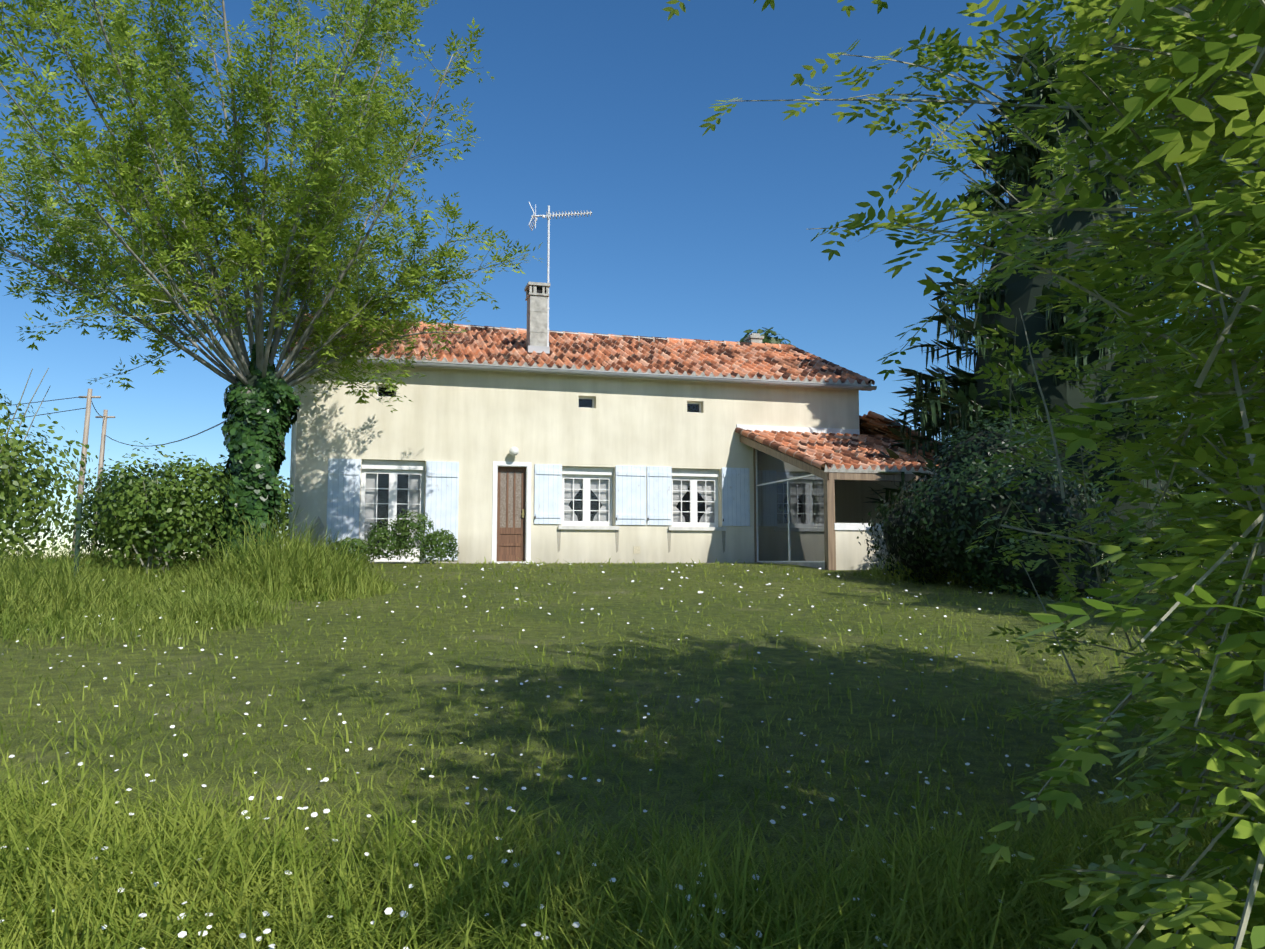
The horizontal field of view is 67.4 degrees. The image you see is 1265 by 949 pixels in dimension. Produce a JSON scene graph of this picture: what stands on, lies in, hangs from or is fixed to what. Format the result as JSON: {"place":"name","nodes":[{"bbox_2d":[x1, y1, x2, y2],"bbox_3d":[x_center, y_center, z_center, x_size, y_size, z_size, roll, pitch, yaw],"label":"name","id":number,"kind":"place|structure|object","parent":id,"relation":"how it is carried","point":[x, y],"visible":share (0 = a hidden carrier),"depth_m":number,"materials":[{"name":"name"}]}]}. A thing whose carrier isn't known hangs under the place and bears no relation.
{"place":"outdoors","nodes":[
{"label":"outdoors","id":0,"kind":"place"},
{"bbox_2d":[371,563,577,563],"bbox_3d":[-2.122,2.060,20.418,10.350,0.312,0.378,1,-5,-15],"label":"house base strip","id":1,"kind":"object","parent":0,"point":[464,563],"visible":0.14,"depth_m":19.83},
{"bbox_2d":[0,0,1261,561],"label":"sky","id":2,"kind":"structure","parent":0,"point":[600,107],"materials":[{"name":"blue"}]},
{"bbox_2d":[0,556,1264,948],"bbox_3d":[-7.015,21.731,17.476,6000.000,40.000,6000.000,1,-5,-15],"label":"ground","id":3,"kind":"structure","parent":0,"point":[350,704],"depth_m":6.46,"materials":[{"name":"green plant"}]},
{"bbox_2d":[0,460,31,550],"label":"hedge shrub","id":4,"kind":"object","parent":3,"relation":"on","point":[12,510],"visible":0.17,"depth_m":16.27,"materials":[{"name":"green plant"}]},
{"bbox_2d":[0,400,57,538],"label":"hedge shrub","id":5,"kind":"object","parent":3,"relation":"on","point":[26,450],"visible":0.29,"depth_m":16.33,"materials":[{"name":"green plant"}]},
{"bbox_2d":[0,455,65,555],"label":"bush leaves","id":6,"kind":"object","parent":3,"relation":"on","point":[38,537],"visible":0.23,"depth_m":16.57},
{"bbox_2d":[3,434,45,543],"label":"hedge shrub","id":7,"kind":"object","parent":6,"relation":"on","point":[18,494],"visible":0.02,"depth_m":17.13,"materials":[{"name":"green plant"}]},
{"bbox_2d":[0,431,58,547],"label":"hedge shrub","id":8,"kind":"object","parent":6,"relation":"on","point":[30,466],"visible":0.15,"depth_m":17.25,"materials":[{"name":"green plant"}]},
{"bbox_2d":[0,452,67,546],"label":"hedge shrub","id":9,"kind":"object","parent":3,"relation":"on","point":[20,493],"visible":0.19,"depth_m":16.02,"materials":[{"name":"green plant"}]},
{"bbox_2d":[0,416,102,573],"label":"bush leaves","id":10,"kind":"object","parent":3,"relation":"on","point":[33,529],"visible":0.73,"depth_m":12.72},
{"bbox_2d":[0,412,22,495],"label":"hedge shrub","id":11,"kind":"object","parent":10,"relation":"on","point":[2,457],"visible":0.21,"depth_m":13.61,"materials":[{"name":"green plant"}]},
{"bbox_2d":[0,389,43,482],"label":"hedge shrub","id":12,"kind":"object","parent":10,"relation":"on","point":[2,405],"visible":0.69,"depth_m":12.75,"materials":[{"name":"green plant"}]},
{"bbox_2d":[0,368,50,491],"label":"bush stems","id":13,"kind":"object","parent":12,"relation":"attached to","point":[3,483],"visible":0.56,"depth_m":13.32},
{"bbox_2d":[0,407,146,587],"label":"hedge shrub","id":14,"kind":"object","parent":3,"relation":"on","point":[17,482],"visible":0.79,"depth_m":12.07,"materials":[{"name":"green plant"}]},
{"bbox_2d":[74,503,81,576],"bbox_3d":[-7.615,1.060,13.011,0.050,1.350,0.050,1,-5,-15],"label":"fence post","id":15,"kind":"object","parent":3,"relation":"on","point":[78,532],"visible":0.5,"depth_m":13.01,"materials":[{"name":"green"}]},
{"bbox_2d":[40,459,144,558],"bbox_3d":[-12.733,1.115,23.042,3.112,3.335,3.368,1,-5,-15],"label":"hedge shrub","id":16,"kind":"object","parent":3,"relation":"on","point":[71,503],"visible":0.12,"depth_m":22.19,"materials":[{"name":"green plant"}]},
{"bbox_2d":[71,389,114,557],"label":"utility poles","id":17,"kind":"object","parent":3,"relation":"on","point":[89,396],"visible":0.44,"depth_m":40.09,"materials":[{"name":"brown wood"}]},
{"bbox_2d":[6,397,225,446],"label":"power lines","id":18,"kind":"object","parent":17,"relation":"hanging from","point":[104,416],"visible":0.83,"depth_m":40.27,"materials":[{"name":"grey metal"}]},
{"bbox_2d":[69,497,126,552],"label":"hedge shrub","id":19,"kind":"object","parent":3,"relation":"on","point":[90,533],"visible":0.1,"depth_m":18.70,"materials":[{"name":"green plant"}]},
{"bbox_2d":[75,478,149,553],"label":"hedge shrub","id":20,"kind":"object","parent":3,"relation":"on","point":[94,522],"visible":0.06,"depth_m":18.10,"materials":[{"name":"green plant"}]},
{"bbox_2d":[68,456,160,543],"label":"hedge shrub","id":21,"kind":"object","parent":3,"relation":"on","point":[108,482],"visible":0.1,"depth_m":23.42,"materials":[{"name":"green plant"}]},
{"bbox_2d":[47,493,195,556],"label":"bush leaves","id":22,"kind":"object","parent":3,"relation":"on","point":[70,528],"visible":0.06,"depth_m":22.76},
{"bbox_2d":[75,465,170,542],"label":"hedge shrub","id":23,"kind":"object","parent":3,"relation":"on","point":[96,501],"visible":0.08,"depth_m":18.40,"materials":[{"name":"green plant"}]},
{"bbox_2d":[66,500,190,554],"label":"bush leaves","id":24,"kind":"object","parent":3,"relation":"on","point":[95,535],"visible":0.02,"depth_m":18.16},
{"bbox_2d":[82,470,138,533],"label":"hedge shrub","id":25,"kind":"object","parent":24,"relation":"on","point":[91,484],"visible":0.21,"depth_m":18.37,"materials":[{"name":"green plant"}]},
{"bbox_2d":[95,458,171,513],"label":"hedge shrub","id":26,"kind":"object","parent":24,"relation":"on","point":[146,468],"visible":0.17,"depth_m":18.90,"materials":[{"name":"green plant"}]},
{"bbox_2d":[91,445,188,550],"bbox_3d":[-12.355,0.744,24.443,2.498,2.954,3.343,-2,-6,21],"label":"hedge shrub","id":27,"kind":"object","parent":3,"relation":"on","point":[131,470],"visible":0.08,"depth_m":24.31,"materials":[{"name":"green plant"}]},
{"bbox_2d":[86,466,204,552],"bbox_3d":[-8.405,0.610,16.491,1.800,1.548,1.950,1,-5,-15],"label":"hedge shrub","id":28,"kind":"object","parent":3,"relation":"on","point":[149,508],"visible":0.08,"depth_m":16.12,"materials":[{"name":"green plant"}]},
{"bbox_2d":[115,462,186,574],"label":"bush branches","id":29,"kind":"object","parent":3,"relation":"on","point":[149,562],"visible":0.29,"depth_m":14.77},
{"bbox_2d":[92,490,212,564],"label":"bush leaves","id":30,"kind":"object","parent":3,"relation":"on","point":[112,543],"visible":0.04,"depth_m":16.36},
{"bbox_2d":[102,468,156,539],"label":"hedge shrub","id":31,"kind":"object","parent":30,"relation":"on","point":[128,485],"visible":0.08,"depth_m":16.82,"materials":[{"name":"green plant"}]},
{"bbox_2d":[104,489,195,559],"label":"hedge shrub","id":32,"kind":"object","parent":30,"relation":"on","point":[131,544],"visible":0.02,"depth_m":16.50,"materials":[{"name":"green plant"}]},
{"bbox_2d":[0,546,317,650],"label":"long grass","id":33,"kind":"structure","parent":3,"relation":"on","point":[136,572],"depth_m":9.74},
{"bbox_2d":[116,452,212,557],"bbox_3d":[-7.396,0.473,15.030,1.388,1.697,1.449,5,-7,-44],"label":"hedge shrub","id":34,"kind":"object","parent":3,"relation":"on","point":[180,492],"visible":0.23,"depth_m":14.74,"materials":[{"name":"green plant"}]},
{"bbox_2d":[91,482,241,575],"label":"bush leaves","id":35,"kind":"object","parent":3,"relation":"on","point":[145,550],"visible":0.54,"depth_m":14.32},
{"bbox_2d":[87,473,169,546],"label":"hedge shrub","id":36,"kind":"object","parent":35,"relation":"on","point":[104,496],"visible":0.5,"depth_m":14.64,"materials":[{"name":"green plant"}]},
{"bbox_2d":[85,438,188,540],"bbox_3d":[-7.464,0.238,14.442,1.379,1.583,1.491,1,-5,-15],"label":"hedge shrub","id":37,"kind":"object","parent":35,"relation":"on","point":[129,481],"visible":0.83,"depth_m":14.02,"materials":[{"name":"green plant"}]},
{"bbox_2d":[149,458,230,515],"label":"hedge shrub","id":38,"kind":"object","parent":35,"relation":"on","point":[196,469],"visible":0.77,"depth_m":14.45,"materials":[{"name":"green plant"}]},
{"bbox_2d":[137,468,243,561],"bbox_3d":[-6.904,0.691,14.880,1.525,1.673,1.379,1,-5,-15],"label":"hedge shrub","id":39,"kind":"object","parent":35,"relation":"on","point":[194,525],"visible":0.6,"depth_m":14.56,"materials":[{"name":"green plant"}]},
{"bbox_2d":[169,501,297,561],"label":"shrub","id":40,"kind":"object","parent":3,"relation":"on","point":[216,506],"visible":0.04,"depth_m":16.45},
{"bbox_2d":[179,467,221,516],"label":"hedge shrub","id":41,"kind":"object","parent":40,"relation":"on","point":[208,485],"depth_m":16.59,"materials":[{"name":"green plant"}]},
{"bbox_2d":[194,450,228,527],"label":"hedge shrub","id":42,"kind":"object","parent":40,"relation":"on","point":[214,480],"visible":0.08,"depth_m":16.07,"materials":[{"name":"green plant"}]},
{"bbox_2d":[215,481,291,529],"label":"hedge shrub","id":43,"kind":"object","parent":40,"relation":"on","point":[285,508],"visible":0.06,"depth_m":16.66,"materials":[{"name":"green plant"}]},
{"bbox_2d":[214,475,295,534],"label":"hedge shrub","id":44,"kind":"object","parent":40,"relation":"on","point":[285,493],"visible":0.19,"depth_m":16.94,"materials":[{"name":"green plant"}]},
{"bbox_2d":[0,0,544,412],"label":"foliage","id":45,"kind":"object","parent":3,"relation":"on","point":[119,30],"depth_m":14.94,"materials":[{"name":"plant"}]},
{"bbox_2d":[209,343,300,566],"bbox_3d":[-6.300,-0.241,15.914,1.358,3.923,1.153,1,-5,-15],"label":"ivy","id":46,"kind":"object","parent":45,"relation":"attached to","point":[255,463],"depth_m":15.57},
{"bbox_2d":[276,502,288,542],"bbox_3d":[-7.539,1.270,21.412,2.426,1.629,2.122,1,-5,-15],"label":"hedge base","id":47,"kind":"object","parent":3,"relation":"on","point":[287,524],"depth_m":20.84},
{"bbox_2d":[274,479,289,522],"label":"hedge shrub","id":48,"kind":"object","parent":47,"relation":"on","point":[281,485],"visible":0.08,"depth_m":20.93,"materials":[{"name":"green plant"}]},
{"bbox_2d":[328,537,381,561],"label":"bush","id":49,"kind":"object","parent":3,"relation":"on","point":[360,543],"visible":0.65,"depth_m":18.37,"materials":[{"name":"green plant"}]},
{"bbox_2d":[361,517,407,560],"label":"bush","id":50,"kind":"object","parent":3,"relation":"on","point":[387,538],"visible":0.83,"depth_m":18.69,"materials":[{"name":"green plant"}]},
{"bbox_2d":[391,509,436,563],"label":"bush","id":51,"kind":"object","parent":3,"relation":"on","point":[413,525],"visible":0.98,"depth_m":18.70,"materials":[{"name":"green plant"}]},
{"bbox_2d":[418,528,458,562],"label":"bush","id":52,"kind":"object","parent":3,"relation":"on","point":[444,539],"visible":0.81,"depth_m":19.06,"materials":[{"name":"green plant"}]},
{"bbox_2d":[0,503,1007,632],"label":"tall grass clumps","id":53,"kind":"object","parent":3,"relation":"on","point":[323,567],"visible":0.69,"depth_m":12.14,"materials":[{"name":"plant"}]},
{"bbox_2d":[288,361,861,562],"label":"house walls","id":54,"kind":"structure","parent":3,"relation":"on","point":[475,424],"depth_m":21.04,"materials":[{"name":"paint"}]},
{"bbox_2d":[289,361,299,543],"bbox_3d":[-6.900,-0.289,19.348,0.084,4.199,0.196,4,-6,-36],"label":"downpipe","id":55,"kind":"object","parent":54,"relation":"attached to","point":[293,460],"visible":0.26,"depth_m":19.35,"materials":[{"name":"metal"}]},
{"bbox_2d":[307,516,323,542],"bbox_3d":[-6.503,1.128,19.475,0.340,0.560,0.001,1,-5,-15],"label":"render patch","id":56,"kind":"object","parent":54,"relation":"attached to","point":[320,526],"visible":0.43,"depth_m":19.48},
{"bbox_2d":[359,460,424,561],"bbox_3d":[-5.087,0.773,20.110,1.306,2.136,0.150,1,-5,-15],"label":"french door frame","id":57,"kind":"object","parent":54,"relation":"attached to","point":[392,468],"visible":0.71,"depth_m":20.13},
{"bbox_2d":[364,473,419,548],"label":"curtains","id":58,"kind":"object","parent":57,"relation":"attached to","point":[370,497],"depth_m":20.18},
{"bbox_2d":[364,474,419,547],"bbox_3d":[-5.096,0.871,20.135,1.210,1.850,0.001,1,-5,-15],"label":"curtain","id":59,"kind":"object","parent":57,"relation":"in","point":[388,502],"depth_m":20.13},
{"bbox_2d":[492,461,531,560],"bbox_3d":[-2.641,0.828,20.661,0.840,2.210,0.172,1,-5,-15],"label":"door surround","id":60,"kind":"object","parent":54,"relation":"attached to","point":[497,464],"visible":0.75,"depth_m":20.62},
{"bbox_2d":[496,467,525,560],"bbox_3d":[-2.668,0.878,20.755,0.636,2.088,0.068,1,-5,-15],"label":"front door","id":61,"kind":"structure","parent":60,"relation":"attached to","point":[510,544],"depth_m":20.71,"materials":[{"name":"brown wood"}]},
{"bbox_2d":[500,472,521,527],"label":"door lights","id":62,"kind":"object","parent":61,"relation":"in","point":[510,500],"depth_m":20.76},
{"bbox_2d":[509,447,518,455],"bbox_3d":[-2.575,-0.500,20.579,0.210,0.210,0.275,1,-5,-15],"label":"door lamp","id":63,"kind":"object","parent":54,"relation":"attached to","point":[513,451],"visible":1,"depth_m":20.47,"materials":[{"name":"white glass"}]},
{"bbox_2d":[377,385,700,412],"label":"attic vent windows","id":64,"kind":"structure","parent":54,"relation":"attached to","point":[579,398],"depth_m":21.48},
{"bbox_2d":[326,458,776,559],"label":"shutters","id":65,"kind":"object","parent":54,"relation":"attached to","point":[441,503],"visible":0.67,"depth_m":20.84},
{"bbox_2d":[279,354,876,389],"bbox_3d":[-0.656,-2.235,21.043,13.500,0.087,0.162,1,-5,-15],"label":"gutter","id":66,"kind":"object","parent":54,"relation":"attached to","point":[603,373],"visible":0.9,"depth_m":21.10,"materials":[{"name":"metal"}]},
{"bbox_2d":[284,359,871,390],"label":"fascia","id":67,"kind":"structure","parent":54,"relation":"attached to","point":[616,376],"depth_m":21.19,"materials":[{"name":"paint"}]},
{"bbox_2d":[288,316,871,383],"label":"roof front","id":68,"kind":"structure","parent":54,"relation":"on","point":[491,346],"depth_m":23.18,"materials":[{"name":"tile"}]},
{"bbox_2d":[524,282,549,354],"bbox_3d":[-2.277,-3.592,22.595,0.520,1.838,0.610,1,-5,-15],"label":"chimney","id":69,"kind":"object","parent":68,"relation":"attached to","point":[537,331],"visible":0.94,"depth_m":22.37,"materials":[{"name":"stone"}]},
{"bbox_2d":[528,345,549,353],"bbox_3d":[-2.202,-2.927,22.265,0.510,0.165,0.060,1,-5,-15],"label":"chimney flashing","id":70,"kind":"object","parent":68,"relation":"attached to","point":[539,349],"visible":1,"depth_m":22.24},
{"bbox_2d":[529,202,591,346],"bbox_3d":[-1.722,-4.718,22.695,1.508,3.637,0.421,0,-5,4],"label":"tv antenna","id":71,"kind":"object","parent":68,"relation":"on","point":[547,216],"visible":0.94,"depth_m":22.79,"materials":[{"name":"silver metal"}]},
{"bbox_2d":[412,322,737,343],"bbox_3d":[-1.863,-3.752,25.539,13.400,0.130,0.200,1,-5,-15],"label":"ridge mortar","id":72,"kind":"object","parent":68,"relation":"on","point":[570,332],"depth_m":25.52,"materials":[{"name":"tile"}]},
{"bbox_2d":[305,313,792,348],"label":"ridge tiles","id":73,"kind":"object","parent":72,"relation":"on","point":[639,338],"visible":0.46,"depth_m":25.89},
{"bbox_2d":[288,349,871,385],"bbox_3d":[-0.672,-2.346,21.110,13.360,0.148,0.074,1,-5,-15],"label":"roof eave mortar","id":74,"kind":"object","parent":68,"relation":"attached to","point":[505,363],"visible":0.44,"depth_m":21.23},
{"bbox_2d":[790,346,874,384],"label":"verge","id":75,"kind":"structure","parent":68,"relation":"attached to","point":[845,370],"depth_m":24.69,"materials":[{"name":"tile"}]},
{"bbox_2d":[360,387,808,548],"bbox_3d":[-0.887,0.036,21.671,12.900,4.530,0.450,1,-5,-15],"label":"dark house interior","id":76,"kind":"object","parent":54,"relation":"in","point":[402,479],"depth_m":21.70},
{"bbox_2d":[562,466,612,525],"bbox_3d":[-1.026,0.496,21.267,1.196,1.316,0.150,1,-5,-15],"label":"window frame","id":77,"kind":"object","parent":54,"relation":"attached to","point":[586,474],"visible":0.94,"depth_m":21.27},
{"bbox_2d":[564,479,607,520],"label":"window curtains","id":78,"kind":"object","parent":77,"relation":"attached to","point":[578,483],"depth_m":21.40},
{"bbox_2d":[564,480,607,520],"bbox_3d":[-1.035,0.584,21.293,1.100,1.050,0.001,1,-5,-15],"label":"window glass","id":79,"kind":"object","parent":77,"relation":"in","point":[579,500],"depth_m":21.29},
{"bbox_2d":[370,525,822,562],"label":"window sills","id":80,"kind":"structure","parent":54,"relation":"attached to","point":[669,528],"depth_m":21.45,"materials":[{"name":"stone"}]},
{"bbox_2d":[633,546,639,553],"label":"wall vent","id":81,"kind":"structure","parent":54,"relation":"attached to","point":[636,549],"depth_m":21.25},
{"bbox_2d":[557,530,724,551],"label":"wall stains","id":82,"kind":"object","parent":54,"relation":"attached to","point":[618,542],"visible":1,"depth_m":21.47,"materials":[{"name":"beige"}]},
{"bbox_2d":[672,469,718,526],"bbox_3d":[1.422,0.547,21.945,1.196,1.336,0.150,1,-5,-15],"label":"window frame","id":83,"kind":"object","parent":54,"relation":"attached to","point":[693,476],"visible":0.79,"depth_m":21.95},
{"bbox_2d":[673,481,713,520],"bbox_3d":[1.412,0.635,21.971,1.100,1.070,0.001,1,-5,-15],"label":"window glass","id":84,"kind":"object","parent":83,"relation":"in","point":[689,499],"depth_m":21.98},
{"bbox_2d":[777,472,814,527],"bbox_3d":[3.845,0.618,22.615,1.046,1.316,0.150,1,-5,-15],"label":"window frame","id":85,"kind":"object","parent":54,"relation":"attached to","point":[794,509],"depth_m":22.63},
{"bbox_2d":[777,484,809,523],"bbox_3d":[3.836,0.706,22.641,0.950,1.050,0.001,1,-5,-15],"label":"window glass","id":86,"kind":"object","parent":85,"relation":"in","point":[797,502],"depth_m":22.68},
{"bbox_2d":[736,424,859,434],"bbox_3d":[3.965,-1.037,22.576,3.180,0.190,0.035,1,-5,-15],"label":"roof flashing","id":87,"kind":"object","parent":54,"relation":"attached to","point":[799,429],"visible":0.57,"depth_m":22.55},
{"bbox_2d":[859,413,934,454],"bbox_3d":[6.154,-0.694,25.545,2.664,1.038,5.450,1,-5,-15],"label":"neighbouring tiled roof","id":88,"kind":"object","parent":54,"relation":"attached to","point":[868,425],"visible":0.08,"depth_m":23.35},
{"bbox_2d":[867,411,941,444],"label":"tiled roof","id":89,"kind":"structure","parent":88,"relation":"on","point":[874,415],"depth_m":22.68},
{"bbox_2d":[0,558,1259,948],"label":"daisies","id":90,"kind":"object","parent":3,"relation":"on","point":[390,910],"visible":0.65,"depth_m":3.82,"materials":[{"name":"white"}]},
{"bbox_2d":[739,327,795,346],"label":"tree","id":91,"kind":"object","parent":3,"relation":"on","point":[774,340],"depth_m":54.37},
{"bbox_2d":[756,562,826,569],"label":"veranda floor","id":92,"kind":"structure","parent":3,"relation":"on","point":[821,565],"depth_m":19.35,"materials":[{"name":"concrete"}]},
{"bbox_2d":[740,435,935,569],"bbox_3d":[4.699,0.570,20.716,3.520,3.235,3.720,1,-5,-15],"label":"porch timber frame","id":93,"kind":"object","parent":92,"relation":"on","point":[829,478],"visible":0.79,"depth_m":18.84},
{"bbox_2d":[756,449,824,561],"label":"aluminium veranda frames","id":94,"kind":"structure","parent":93,"relation":"attached to","point":[788,498],"depth_m":20.50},
{"bbox_2d":[757,451,824,560],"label":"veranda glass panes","id":95,"kind":"object","parent":94,"relation":"in","point":[792,502],"visible":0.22,"depth_m":20.58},
{"bbox_2d":[747,429,944,470],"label":"veranda roof","id":96,"kind":"structure","parent":93,"relation":"on","point":[839,450],"depth_m":20.70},
{"bbox_2d":[735,427,828,468],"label":"porch verge tiles","id":97,"kind":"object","parent":96,"relation":"on","point":[787,450],"visible":0.98,"depth_m":20.03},
{"bbox_2d":[824,464,933,473],"bbox_3d":[5.354,-0.097,19.024,3.290,0.173,0.062,1,-5,-15],"label":"veranda eave mortar","id":98,"kind":"object","parent":96,"relation":"attached to","point":[851,469],"visible":0.58,"depth_m":18.87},
{"bbox_2d":[861,481,913,522],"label":"lean-to walls","id":99,"kind":"structure","parent":3,"relation":"on","point":[868,507],"depth_m":23.18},
{"bbox_2d":[662,0,1264,948],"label":"ash tree","id":100,"kind":"object","parent":3,"relation":"on","point":[1190,152],"depth_m":2.24,"materials":[{"name":"plant"}]},
{"bbox_2d":[857,409,1127,601],"bbox_3d":[5.984,0.670,15.506,3.694,3.526,4.122,1,-5,-15],"label":"laurel shrub","id":101,"kind":"object","parent":3,"relation":"on","point":[934,481],"depth_m":14.62,"materials":[{"name":"plant"}]},
{"bbox_2d":[863,35,1263,581],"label":"tree","id":102,"kind":"object","parent":3,"relation":"on","point":[1024,155],"depth_m":18.86,"materials":[{"name":"plant"}]},
{"bbox_2d":[673,480,713,522],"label":"window curtains","id":103,"kind":"object","parent":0,"point":[677,495],"depth_m":22.09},
{"bbox_2d":[777,484,809,523],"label":"window curtains","id":104,"kind":"object","parent":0,"point":[800,520],"depth_m":22.75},
{"bbox_2d":[835,530,943,569],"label":"low porch wall","id":105,"kind":"structure","parent":0,"point":[851,552],"depth_m":18.68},
{"bbox_2d":[834,523,882,529],"bbox_3d":[5.311,1.056,19.019,2.860,0.140,0.160,1,-5,-15],"label":"low wall coping","id":106,"kind":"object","parent":105,"relation":"on","point":[848,526],"depth_m":18.67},
{"bbox_3d":[-2.461,-2.690,27.605,13.360,1.890,4.498,1,-5,-15],"label":"roof","id":107,"kind":"object","parent":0,"visible":0},
{"bbox_2d":[744,333,763,342],"bbox_3d":[3.483,-3.719,27.183,0.420,0.600,0.480,1,-5,-15],"label":"chimney","id":108,"kind":"object","parent":107,"relation":"on","point":[754,337],"visible":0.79,"depth_m":27.02,"materials":[{"name":"stone"}]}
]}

